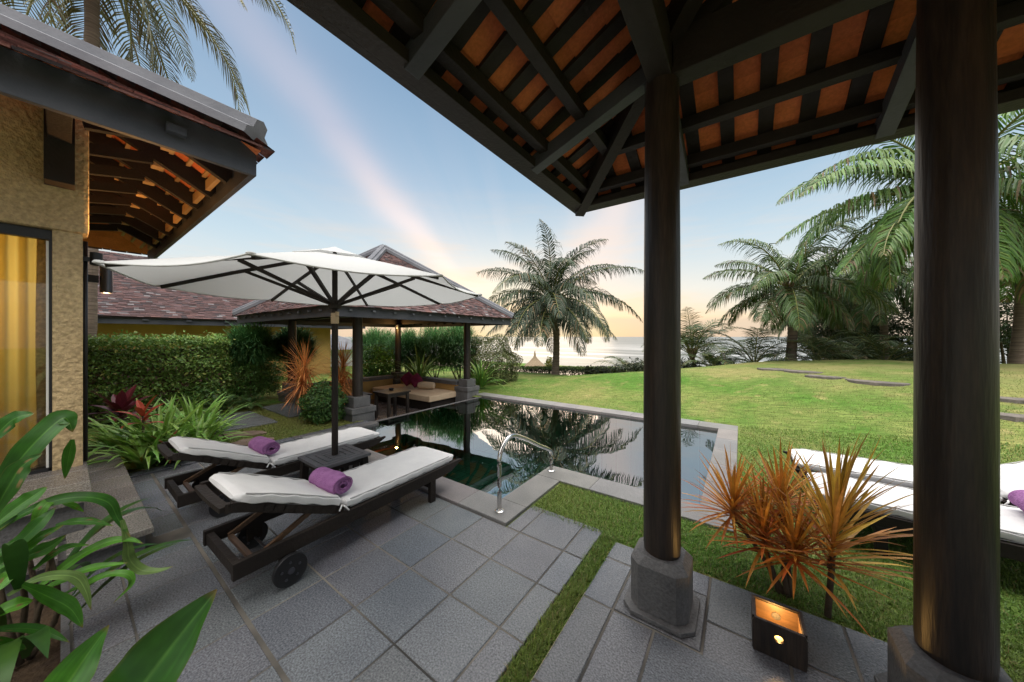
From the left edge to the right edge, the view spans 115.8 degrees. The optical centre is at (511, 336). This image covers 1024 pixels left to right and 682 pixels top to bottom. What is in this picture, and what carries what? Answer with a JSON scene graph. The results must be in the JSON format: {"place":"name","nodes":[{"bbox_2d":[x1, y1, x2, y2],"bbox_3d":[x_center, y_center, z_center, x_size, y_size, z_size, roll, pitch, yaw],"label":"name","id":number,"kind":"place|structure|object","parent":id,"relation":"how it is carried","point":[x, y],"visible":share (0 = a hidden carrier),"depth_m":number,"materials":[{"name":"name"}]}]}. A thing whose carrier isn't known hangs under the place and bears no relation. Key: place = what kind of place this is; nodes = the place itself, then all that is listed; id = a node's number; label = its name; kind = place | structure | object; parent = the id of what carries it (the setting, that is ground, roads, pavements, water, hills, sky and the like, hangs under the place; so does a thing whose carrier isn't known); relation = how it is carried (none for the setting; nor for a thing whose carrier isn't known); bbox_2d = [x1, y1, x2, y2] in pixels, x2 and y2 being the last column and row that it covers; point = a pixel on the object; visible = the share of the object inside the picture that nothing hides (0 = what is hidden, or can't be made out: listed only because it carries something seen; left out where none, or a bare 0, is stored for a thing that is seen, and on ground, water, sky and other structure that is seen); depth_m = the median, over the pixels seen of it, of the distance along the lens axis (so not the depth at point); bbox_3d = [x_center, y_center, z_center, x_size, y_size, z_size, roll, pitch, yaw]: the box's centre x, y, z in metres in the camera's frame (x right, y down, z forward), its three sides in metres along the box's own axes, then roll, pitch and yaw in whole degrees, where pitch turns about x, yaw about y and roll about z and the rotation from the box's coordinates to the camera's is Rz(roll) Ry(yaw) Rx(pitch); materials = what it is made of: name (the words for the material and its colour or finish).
{"place":"outdoors","nodes":[
{"label":"outdoors","id":0,"kind":"place"},
{"bbox_2d":[0,599,60,681],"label":"front bed soil","id":1,"kind":"structure","parent":0,"point":[39,667],"depth_m":1.65,"materials":[{"name":"soil"}]},
{"bbox_2d":[0,410,187,681],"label":"strap leaf plant","id":2,"kind":"object","parent":1,"relation":"on","point":[20,551],"visible":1,"depth_m":1.62,"materials":[{"name":"plant"}]},
{"bbox_2d":[43,589,216,681],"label":"strap leaf plant","id":3,"kind":"object","parent":1,"relation":"on","point":[162,651],"visible":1,"depth_m":1.08,"materials":[{"name":"plant"}]},
{"bbox_2d":[202,402,357,445],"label":"grass","id":4,"kind":"structure","parent":0,"point":[280,419],"depth_m":5.80,"materials":[{"name":"green plant"}]},
{"bbox_2d":[68,439,602,681],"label":"patio","id":5,"kind":"structure","parent":0,"point":[447,639],"depth_m":2.01,"materials":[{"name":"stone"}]},
{"bbox_2d":[60,581,69,661],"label":"bed kerb","id":6,"kind":"structure","parent":5,"relation":"on","point":[65,646],"depth_m":1.75,"materials":[{"name":"grey stone"}]},
{"bbox_2d":[157,427,385,517],"bbox_3d":[-2.495,1.282,3.615,0.708,0.674,1.992,0,0,35],"label":"sun lounger","id":7,"kind":"object","parent":5,"relation":"on","point":[219,456],"visible":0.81,"depth_m":3.16,"materials":[{"name":"grey"}]},
{"bbox_2d":[248,436,279,454],"bbox_3d":[-2.643,1.161,3.424,0.358,0.145,0.185,0,0,35],"label":"towel","id":8,"kind":"object","parent":7,"relation":"on","point":[263,445],"visible":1,"depth_m":3.35,"materials":[{"name":"fabric"}]},
{"bbox_2d":[92,247,481,470],"bbox_3d":[-1.800,0.352,3.262,2.783,2.534,2.783,0,0,-35],"label":"parasol","id":9,"kind":"object","parent":5,"relation":"on","point":[334,279],"visible":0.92,"depth_m":3.21,"materials":[{"name":"white fabric"}]},
{"bbox_2d":[195,446,460,588],"bbox_3d":[-1.357,1.282,2.815,0.708,0.674,1.992,0,0,34],"label":"sun lounger","id":10,"kind":"object","parent":5,"relation":"on","point":[261,498],"visible":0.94,"depth_m":2.29,"materials":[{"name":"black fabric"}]},
{"bbox_2d":[309,467,352,494],"bbox_3d":[-1.465,1.161,2.595,0.352,0.144,0.180,0,0,32],"label":"towel","id":11,"kind":"object","parent":10,"relation":"on","point":[331,481],"visible":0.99,"depth_m":2.53,"materials":[{"name":"fabric"}]},
{"bbox_2d":[298,443,370,479],"bbox_3d":[-1.800,1.409,3.262,0.490,0.419,0.490,0,0,35],"label":"parasol table","id":12,"kind":"object","parent":5,"relation":"on","point":[346,457],"visible":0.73,"depth_m":3.20,"materials":[{"name":"wood"}]},
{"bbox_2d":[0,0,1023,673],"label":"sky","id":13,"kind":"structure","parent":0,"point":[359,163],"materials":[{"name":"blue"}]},
{"bbox_2d":[463,363,581,374],"bbox_3d":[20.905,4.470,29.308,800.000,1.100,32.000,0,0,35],"label":"beach","id":14,"kind":"structure","parent":0,"point":[543,372],"depth_m":36.23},
{"bbox_2d":[524,351,545,372],"bbox_3d":[2.138,3.052,30.000,2.100,3.450,2.100,0,0,35],"label":"thatched parasol","id":15,"kind":"object","parent":14,"relation":"on","point":[534,361],"visible":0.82,"depth_m":29.57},
{"bbox_2d":[88,359,1023,681],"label":"lawn ground","id":16,"kind":"structure","parent":0,"point":[898,371],"depth_m":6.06,"materials":[{"name":"plant"}]},
{"bbox_2d":[4,443,153,600],"bbox_3d":[-6.031,1.554,0.866,3.575,0.231,6.405,0,0,35],"label":"stone step","id":17,"kind":"object","parent":16,"relation":"on","point":[112,479],"visible":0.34,"depth_m":2.55,"materials":[{"name":"stone"}]},
{"bbox_2d":[0,461,92,547],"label":"stone step","id":18,"kind":"object","parent":17,"relation":"on","point":[76,479],"visible":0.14,"depth_m":2.44,"materials":[{"name":"stone"}]},
{"bbox_2d":[88,384,157,428],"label":"ti plant","id":19,"kind":"object","parent":16,"relation":"on","point":[122,400],"visible":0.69,"depth_m":4.70,"materials":[{"name":"red plant"}]},
{"bbox_2d":[0,3,274,474],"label":"villa","id":20,"kind":"object","parent":16,"relation":"on","point":[100,148],"visible":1,"depth_m":2.85,"materials":[{"name":"paint"}]},
{"bbox_2d":[0,234,37,467],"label":"curtain","id":21,"kind":"object","parent":20,"relation":"hanging from","point":[18,268],"visible":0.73,"depth_m":2.81,"materials":[{"name":"yellow fabric"}]},
{"bbox_2d":[0,222,51,474],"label":"glass door","id":22,"kind":"structure","parent":20,"relation":"in","point":[5,229],"depth_m":2.81,"materials":[{"name":"black metal"}]},
{"bbox_2d":[83,252,102,265],"bbox_3d":[-3.981,-0.740,3.051,0.080,0.120,0.117,0,0,13],"label":"wall lamp","id":23,"kind":"object","parent":20,"relation":"attached to","point":[95,256],"visible":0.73,"depth_m":3.04,"materials":[{"name":"black metal"}]},
{"bbox_2d":[88,266,112,293],"bbox_3d":[-5.350,-0.740,4.123,0.110,0.340,0.280,0,0,35],"label":"wall lamp","id":24,"kind":"object","parent":20,"relation":"attached to","point":[104,279],"visible":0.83,"depth_m":4.15,"materials":[{"name":"grey"}]},
{"bbox_2d":[88,412,195,457],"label":"strap leaf plant","id":25,"kind":"object","parent":16,"relation":"on","point":[109,442],"visible":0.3,"depth_m":4.20,"materials":[{"name":"plant"}]},
{"bbox_2d":[0,0,295,338],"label":"coconut palm","id":26,"kind":"object","parent":16,"relation":"on","point":[92,25],"visible":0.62,"depth_m":8.39,"materials":[{"name":"green plant"}]},
{"bbox_2d":[88,392,240,459],"bbox_3d":[-4.748,1.250,4.214,1.578,0.852,1.546,0,0,-13],"label":"strap leaf plant","id":27,"kind":"object","parent":16,"relation":"on","point":[169,416],"visible":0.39,"depth_m":4.20,"materials":[{"name":"plant"}]},
{"bbox_2d":[88,329,243,425],"bbox_3d":[-7.966,0.742,5.821,1.342,1.864,4.699,0,0,35],"label":"hedge","id":28,"kind":"object","parent":16,"relation":"on","point":[164,369],"visible":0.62,"depth_m":6.39,"materials":[{"name":"green plant"}]},
{"bbox_2d":[152,458,182,465],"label":"planting bed soil","id":29,"kind":"structure","parent":16,"relation":"on","point":[163,461],"depth_m":4.14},
{"bbox_2d":[115,394,164,437],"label":"ti plant","id":30,"kind":"object","parent":29,"relation":"on","point":[140,408],"visible":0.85,"depth_m":4.23,"materials":[{"name":"red plant"}]},
{"bbox_2d":[88,396,204,444],"bbox_3d":[-5.688,1.298,4.951,1.464,0.734,1.594,0,0,35],"label":"strap leaf plant","id":31,"kind":"object","parent":29,"relation":"on","point":[133,419],"visible":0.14,"depth_m":4.70,"materials":[{"name":"plant"}]},
{"bbox_2d":[87,413,213,469],"bbox_3d":[-4.557,1.363,3.912,1.324,0.681,1.393,0,0,35],"label":"strap leaf plant","id":32,"kind":"object","parent":29,"relation":"on","point":[135,454],"visible":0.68,"depth_m":3.85,"materials":[{"name":"plant"}]},
{"bbox_2d":[118,393,261,460],"bbox_3d":[-4.566,1.257,4.604,1.423,0.797,1.473,0,0,-20],"label":"strap leaf plant","id":33,"kind":"object","parent":29,"relation":"on","point":[213,416],"visible":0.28,"depth_m":4.79,"materials":[{"name":"plant"}]},
{"bbox_2d":[136,414,248,468],"bbox_3d":[-4.305,1.377,4.373,1.130,0.653,1.257,0,0,35],"label":"strap leaf plant","id":34,"kind":"object","parent":29,"relation":"on","point":[210,433],"visible":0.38,"depth_m":4.48,"materials":[{"name":"plant"}]},
{"bbox_2d":[132,392,253,439],"bbox_3d":[-5.008,1.257,5.120,1.336,0.852,1.498,0,0,-13],"label":"strap leaf plant","id":35,"kind":"object","parent":29,"relation":"on","point":[210,409],"visible":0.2,"depth_m":4.95,"materials":[{"name":"plant"}]},
{"bbox_2d":[176,378,229,411],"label":"garden shrub","id":36,"kind":"object","parent":16,"relation":"on","point":[207,395],"visible":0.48,"depth_m":6.82,"materials":[{"name":"green plant"}]},
{"bbox_2d":[195,393,253,411],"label":"fern","id":37,"kind":"object","parent":16,"relation":"on","point":[226,403],"visible":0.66,"depth_m":6.74,"materials":[{"name":"green plant"}]},
{"bbox_2d":[97,250,364,375],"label":"neighbour house","id":38,"kind":"structure","parent":16,"relation":"on","point":[132,306],"depth_m":10.37,"materials":[{"name":"tile"}]},
{"bbox_2d":[218,430,266,437],"bbox_3d":[-4.500,1.629,5.294,0.783,0.042,0.320,0,0,-19],"label":"field stone","id":39,"kind":"object","parent":16,"relation":"on","point":[253,433],"visible":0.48,"depth_m":5.32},
{"bbox_2d":[214,411,277,433],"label":"paving slab","id":40,"kind":"structure","parent":16,"relation":"on","point":[256,419],"depth_m":6.12,"materials":[{"name":"stone"}]},
{"bbox_2d":[225,352,269,401],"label":"garden shrub","id":41,"kind":"object","parent":16,"relation":"on","point":[242,384],"visible":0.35,"depth_m":7.74,"materials":[{"name":"green plant"}]},
{"bbox_2d":[226,391,268,409],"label":"fern","id":42,"kind":"object","parent":16,"relation":"on","point":[248,401],"visible":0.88,"depth_m":7.22,"materials":[{"name":"green plant"}]},
{"bbox_2d":[128,420,368,477],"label":"patio kerb","id":43,"kind":"structure","parent":16,"relation":"on","point":[156,469],"depth_m":4.09,"materials":[{"name":"stone"}]},
{"bbox_2d":[218,321,285,397],"bbox_3d":[-6.554,0.626,8.008,1.541,2.102,1.511,0,0,-1],"label":"casuarina shrub","id":44,"kind":"object","parent":16,"relation":"on","point":[253,342],"visible":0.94,"depth_m":7.78,"materials":[{"name":"plant"}]},
{"bbox_2d":[230,357,281,398],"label":"garden shrub","id":45,"kind":"object","parent":16,"relation":"on","point":[267,377],"visible":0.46,"depth_m":8.27,"materials":[{"name":"green plant"}]},
{"bbox_2d":[266,358,300,391],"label":"garden shrub","id":46,"kind":"object","parent":16,"relation":"on","point":[280,378],"visible":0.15,"depth_m":9.39,"materials":[{"name":"green plant"}]},
{"bbox_2d":[261,402,308,417],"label":"paving slab","id":47,"kind":"structure","parent":16,"relation":"on","point":[284,411],"depth_m":7.02,"materials":[{"name":"stone"}]},
{"bbox_2d":[271,325,321,372],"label":"casuarina shrub","id":48,"kind":"object","parent":16,"relation":"on","point":[304,334],"visible":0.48,"depth_m":8.72,"materials":[{"name":"plant"}]},
{"bbox_2d":[268,333,330,415],"bbox_3d":[-4.212,0.786,6.549,1.340,1.737,1.267,0,0,35],"label":"dracaena","id":49,"kind":"object","parent":16,"relation":"on","point":[303,375],"visible":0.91,"depth_m":6.46,"materials":[{"name":"orange plant"}]},
{"bbox_2d":[296,378,348,424],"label":"round shrub","id":50,"kind":"object","parent":16,"relation":"on","point":[319,399],"visible":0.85,"depth_m":5.95,"materials":[{"name":"green plant"}]},
{"bbox_2d":[316,341,369,404],"bbox_3d":[-3.634,0.857,6.827,1.216,1.734,1.272,0,0,-14],"label":"dracaena","id":51,"kind":"object","parent":16,"relation":"on","point":[343,374],"visible":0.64,"depth_m":6.79,"materials":[{"name":"green plant"}]},
{"bbox_2d":[331,334,363,366],"bbox_3d":[-10.915,1.095,19.000,4.400,2.450,3.800,0,0,35],"label":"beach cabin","id":52,"kind":"object","parent":16,"relation":"on","point":[343,340],"visible":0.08,"depth_m":18.20,"materials":[{"name":"white"}]},
{"bbox_2d":[347,327,394,367],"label":"casuarina shrub","id":53,"kind":"object","parent":16,"relation":"on","point":[372,336],"visible":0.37,"depth_m":12.85,"materials":[{"name":"plant"}]},
{"bbox_2d":[231,244,514,421],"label":"garden pavilion","id":54,"kind":"structure","parent":16,"relation":"on","point":[478,311],"depth_m":8.00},
{"bbox_2d":[372,388,410,417],"bbox_3d":[-2.853,1.604,7.624,0.620,0.628,0.620,0,0,35],"label":"coffee table","id":55,"kind":"object","parent":54,"relation":"on","point":[394,393],"visible":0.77,"depth_m":7.54,"materials":[{"name":"paint"}]},
{"bbox_2d":[373,383,455,409],"bbox_3d":[-2.848,1.718,9.285,2.580,0.395,1.010,0,0,35],"label":"daybed","id":56,"kind":"object","parent":54,"relation":"on","point":[423,399],"visible":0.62,"depth_m":8.72,"materials":[{"name":"beige fabric"}]},
{"bbox_2d":[409,373,422,387],"bbox_3d":[-2.801,1.275,9.368,0.431,0.436,0.238,0,0,35],"label":"cushion","id":57,"kind":"object","parent":56,"relation":"on","point":[415,379],"visible":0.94,"depth_m":9.30,"materials":[{"name":"red fabric"}]},
{"bbox_2d":[417,382,434,388],"bbox_3d":[-2.466,1.410,9.252,0.500,0.220,0.220,0,0,11],"label":"bolster","id":58,"kind":"object","parent":56,"relation":"on","point":[425,385],"visible":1,"depth_m":9.16,"materials":[{"name":"beige fabric"}]},
{"bbox_2d":[363,340,394,376],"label":"broadleaf shrub","id":59,"kind":"object","parent":16,"relation":"on","point":[381,357],"visible":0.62,"depth_m":10.53,"materials":[{"name":"green plant"}]},
{"bbox_2d":[383,328,432,371],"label":"casuarina shrub","id":60,"kind":"object","parent":16,"relation":"on","point":[405,341],"visible":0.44,"depth_m":12.14,"materials":[{"name":"plant"}]},
{"bbox_2d":[392,347,439,376],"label":"crinum lily","id":61,"kind":"object","parent":16,"relation":"on","point":[419,369],"visible":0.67,"depth_m":10.31,"materials":[{"name":"green plant"}]},
{"bbox_2d":[406,327,453,377],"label":"casuarina shrub","id":62,"kind":"object","parent":16,"relation":"on","point":[430,334],"visible":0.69,"depth_m":11.79,"materials":[{"name":"plant"}]},
{"bbox_2d":[433,326,481,378],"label":"casuarina shrub","id":63,"kind":"object","parent":16,"relation":"on","point":[456,342],"visible":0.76,"depth_m":11.43,"materials":[{"name":"plant"}]},
{"bbox_2d":[451,357,511,386],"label":"crinum lily","id":64,"kind":"object","parent":16,"relation":"on","point":[480,376],"visible":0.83,"depth_m":9.86,"materials":[{"name":"green plant"}]},
{"bbox_2d":[463,333,522,384],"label":"clipped shrub","id":65,"kind":"object","parent":16,"relation":"on","point":[502,352],"visible":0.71,"depth_m":11.16,"materials":[{"name":"green plant"}]},
{"bbox_2d":[302,392,737,586],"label":"swimming pool","id":66,"kind":"structure","parent":16,"relation":"in","point":[597,450],"depth_m":6.73,"materials":[{"name":"liquid"}]},
{"bbox_2d":[495,433,554,513],"bbox_3d":[0.176,1.271,3.381,0.084,0.658,1.145,0,0,33],"label":"pool handrail","id":67,"kind":"object","parent":66,"relation":"on","point":[499,510],"visible":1,"depth_m":2.97,"materials":[{"name":"silver metal"}]},
{"bbox_2d":[476,219,642,374],"bbox_3d":[1.736,-1.447,15.255,7.195,6.560,7.426,0,0,-21],"label":"coconut palm","id":68,"kind":"object","parent":16,"relation":"on","point":[551,308],"visible":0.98,"depth_m":13.79,"materials":[{"name":"green plant"}]},
{"bbox_2d":[514,365,619,374],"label":"hedge","id":69,"kind":"object","parent":16,"relation":"on","point":[544,369],"visible":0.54,"depth_m":16.51,"materials":[{"name":"green plant"}]},
{"bbox_2d":[581,365,600,374],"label":"crest shrub","id":70,"kind":"object","parent":16,"relation":"on","point":[591,370],"visible":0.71,"depth_m":15.11,"materials":[{"name":"green plant"}]},
{"bbox_2d":[594,356,643,371],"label":"young palm","id":71,"kind":"object","parent":16,"relation":"on","point":[619,360],"visible":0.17,"depth_m":19.25,"materials":[{"name":"green plant"}]},
{"bbox_2d":[620,356,643,371],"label":"crest shrub","id":72,"kind":"object","parent":16,"relation":"on","point":[636,367],"visible":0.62,"depth_m":14.46,"materials":[{"name":"green plant"}]},
{"bbox_2d":[640,307,750,365],"bbox_3d":[8.101,0.378,14.379,4.454,3.213,4.698,0,0,35],"label":"young palm","id":73,"kind":"object","parent":16,"relation":"on","point":[691,339],"visible":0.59,"depth_m":13.94,"materials":[{"name":"green plant"}]},
{"bbox_2d":[531,542,863,681],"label":"joint","id":74,"kind":"object","parent":16,"relation":"on","point":[700,652],"visible":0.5,"depth_m":1.73,"materials":[{"name":"concrete"}]},
{"bbox_2d":[681,349,746,366],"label":"young palm","id":75,"kind":"object","parent":16,"relation":"on","point":[707,356],"visible":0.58,"depth_m":12.83,"materials":[{"name":"green plant"}]},
{"bbox_2d":[700,326,820,365],"bbox_3d":[9.972,0.767,13.283,3.974,2.323,4.197,0,0,35],"label":"young palm","id":76,"kind":"object","parent":16,"relation":"on","point":[760,349],"visible":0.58,"depth_m":12.87,"materials":[{"name":"green plant"}]},
{"bbox_2d":[681,436,896,638],"bbox_3d":[1.718,1.151,2.185,1.114,0.956,1.047,0,0,35],"label":"dracaena","id":77,"kind":"object","parent":16,"relation":"on","point":[737,504],"visible":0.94,"depth_m":2.09,"materials":[{"name":"orange plant"}]},
{"bbox_2d":[747,288,850,359],"bbox_3d":[17.002,0.289,18.529,5.604,6.852,5.066,0,0,35],"label":"coconut palm","id":78,"kind":"object","parent":16,"relation":"on","point":[781,329],"visible":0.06,"depth_m":18.43,"materials":[{"name":"green plant"}]},
{"bbox_2d":[784,370,823,373],"bbox_3d":[7.242,0.908,7.985,0.727,0.098,0.545,0,0,35],"label":"path stone","id":79,"kind":"object","parent":16,"relation":"on","point":[802,371],"visible":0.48,"depth_m":7.89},
{"bbox_2d":[702,216,909,360],"bbox_3d":[10.470,-1.324,12.012,5.634,4.794,5.400,0,0,35],"label":"coconut palm","id":80,"kind":"object","parent":16,"relation":"on","point":[784,296],"visible":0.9,"depth_m":11.30,"materials":[{"name":"green plant"}]},
{"bbox_2d":[761,331,869,360],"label":"young palm","id":81,"kind":"object","parent":16,"relation":"on","point":[809,340],"visible":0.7,"depth_m":11.68,"materials":[{"name":"green plant"}]},
{"bbox_2d":[805,374,846,379],"bbox_3d":[7.152,0.948,7.316,0.467,0.098,0.663,0,0,-35],"label":"path stone","id":82,"kind":"object","parent":16,"relation":"on","point":[822,376],"visible":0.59,"depth_m":7.22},
{"bbox_2d":[740,426,912,618],"bbox_3d":[1.845,1.067,1.874,0.918,1.112,0.907,0,0,-6],"label":"dracaena","id":83,"kind":"object","parent":16,"relation":"on","point":[834,507],"visible":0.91,"depth_m":1.84,"materials":[{"name":"orange plant"}]},
{"bbox_2d":[753,261,903,358],"bbox_3d":[15.164,-0.589,15.769,5.559,6.720,4.997,0,0,35],"label":"coconut palm","id":84,"kind":"object","parent":16,"relation":"on","point":[814,320],"visible":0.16,"depth_m":14.61,"materials":[{"name":"green plant"}]},
{"bbox_2d":[778,333,913,359],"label":"young palm","id":85,"kind":"object","parent":16,"relation":"on","point":[864,344],"visible":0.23,"depth_m":12.29,"materials":[{"name":"green plant"}]},
{"bbox_2d":[803,317,896,359],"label":"broadleaf tree","id":86,"kind":"object","parent":16,"relation":"on","point":[822,332],"visible":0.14,"depth_m":15.47,"materials":[{"name":"green plant"}]},
{"bbox_2d":[790,223,913,358],"bbox_3d":[14.715,-1.191,12.986,5.532,6.618,5.132,0,0,35],"label":"coconut palm","id":87,"kind":"object","parent":16,"relation":"on","point":[906,291],"visible":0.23,"depth_m":12.59,"materials":[{"name":"green plant"}]},
{"bbox_2d":[819,329,913,360],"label":"young palm","id":88,"kind":"object","parent":16,"relation":"on","point":[877,352],"visible":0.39,"depth_m":11.31,"materials":[{"name":"green plant"}]},
{"bbox_2d":[838,301,913,359],"bbox_3d":[16.086,0.470,13.480,3.331,4.157,2.941,0,0,35],"label":"broadleaf tree","id":89,"kind":"object","parent":16,"relation":"on","point":[893,324],"visible":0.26,"depth_m":13.06,"materials":[{"name":"green plant"}]},
{"bbox_2d":[844,378,910,386],"bbox_3d":[7.448,0.965,6.567,0.896,0.098,0.551,0,0,44],"label":"path stone","id":90,"kind":"object","parent":16,"relation":"on","point":[874,383],"visible":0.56,"depth_m":6.41,"materials":[{"name":"stone"}]},
{"bbox_2d":[775,109,1023,304],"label":"coconut palm","id":91,"kind":"object","parent":16,"relation":"on","point":[890,232],"visible":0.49,"depth_m":8.21,"materials":[{"name":"green plant"}]},
{"bbox_2d":[783,448,1023,507],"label":"sun lounger","id":92,"kind":"object","parent":16,"relation":"on","point":[1011,476],"visible":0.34,"depth_m":2.92,"materials":[{"name":"grey"}]},
{"bbox_2d":[801,472,1023,561],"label":"sun lounger","id":93,"kind":"object","parent":16,"relation":"on","point":[1012,525],"visible":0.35,"depth_m":2.36,"materials":[{"name":"grey"}]},
{"bbox_2d":[1008,490,1023,510],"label":"towel","id":94,"kind":"object","parent":93,"relation":"on","point":[1016,497],"visible":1,"depth_m":2.28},
{"bbox_2d":[905,170,1023,363],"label":"coconut palm","id":95,"kind":"object","parent":16,"relation":"on","point":[1016,353],"visible":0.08,"depth_m":9.82,"materials":[{"name":"green plant"}]},
{"bbox_2d":[999,284,1013,363],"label":"broadleaf tree","id":96,"kind":"object","parent":16,"relation":"on","point":[1006,332],"visible":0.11,"depth_m":11.96,"materials":[{"name":"green plant"}]},
{"bbox_2d":[1000,412,1023,421],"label":"path stone","id":97,"kind":"object","parent":16,"relation":"on","point":[1014,417],"visible":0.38,"depth_m":4.62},
{"bbox_2d":[1000,396,1023,403],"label":"path stone","id":98,"kind":"object","parent":16,"relation":"on","point":[1015,400],"visible":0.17,"depth_m":5.09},
{"bbox_2d":[496,529,621,681],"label":"grass","id":99,"kind":"structure","parent":0,"point":[565,597],"depth_m":1.85,"materials":[{"name":"green plant"}]},
{"bbox_2d":[345,337,1006,367],"bbox_3d":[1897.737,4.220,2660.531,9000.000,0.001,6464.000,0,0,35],"label":"sea","id":100,"kind":"structure","parent":0,"point":[623,348],"depth_m":97.15,"materials":[{"name":"liquid"}]},
{"bbox_2d":[531,542,886,681],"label":"pavilion floor","id":101,"kind":"structure","parent":0,"point":[621,650],"depth_m":1.67,"materials":[{"name":"stone"}]},
{"bbox_2d":[287,0,1023,681],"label":"pavilion","id":102,"kind":"structure","parent":101,"relation":"on","point":[585,106],"depth_m":1.69,"materials":[{"name":"wood"}]},
{"bbox_2d":[751,593,807,672],"bbox_3d":[1.386,1.534,1.677,0.214,0.168,0.180,0,0,35],"label":"floor lantern","id":103,"kind":"object","parent":101,"relation":"on","point":[779,632],"visible":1,"depth_m":1.63,"materials":[{"name":"paint"}]},
{"bbox_2d":[485,366,1023,444],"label":"grass","id":104,"kind":"structure","parent":0,"point":[544,393],"depth_m":6.63,"materials":[{"name":"green plant"}]},
{"bbox_2d":[737,425,1023,617],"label":"grass","id":105,"kind":"structure","parent":0,"point":[747,448],"depth_m":4.13,"materials":[{"name":"green plant"}]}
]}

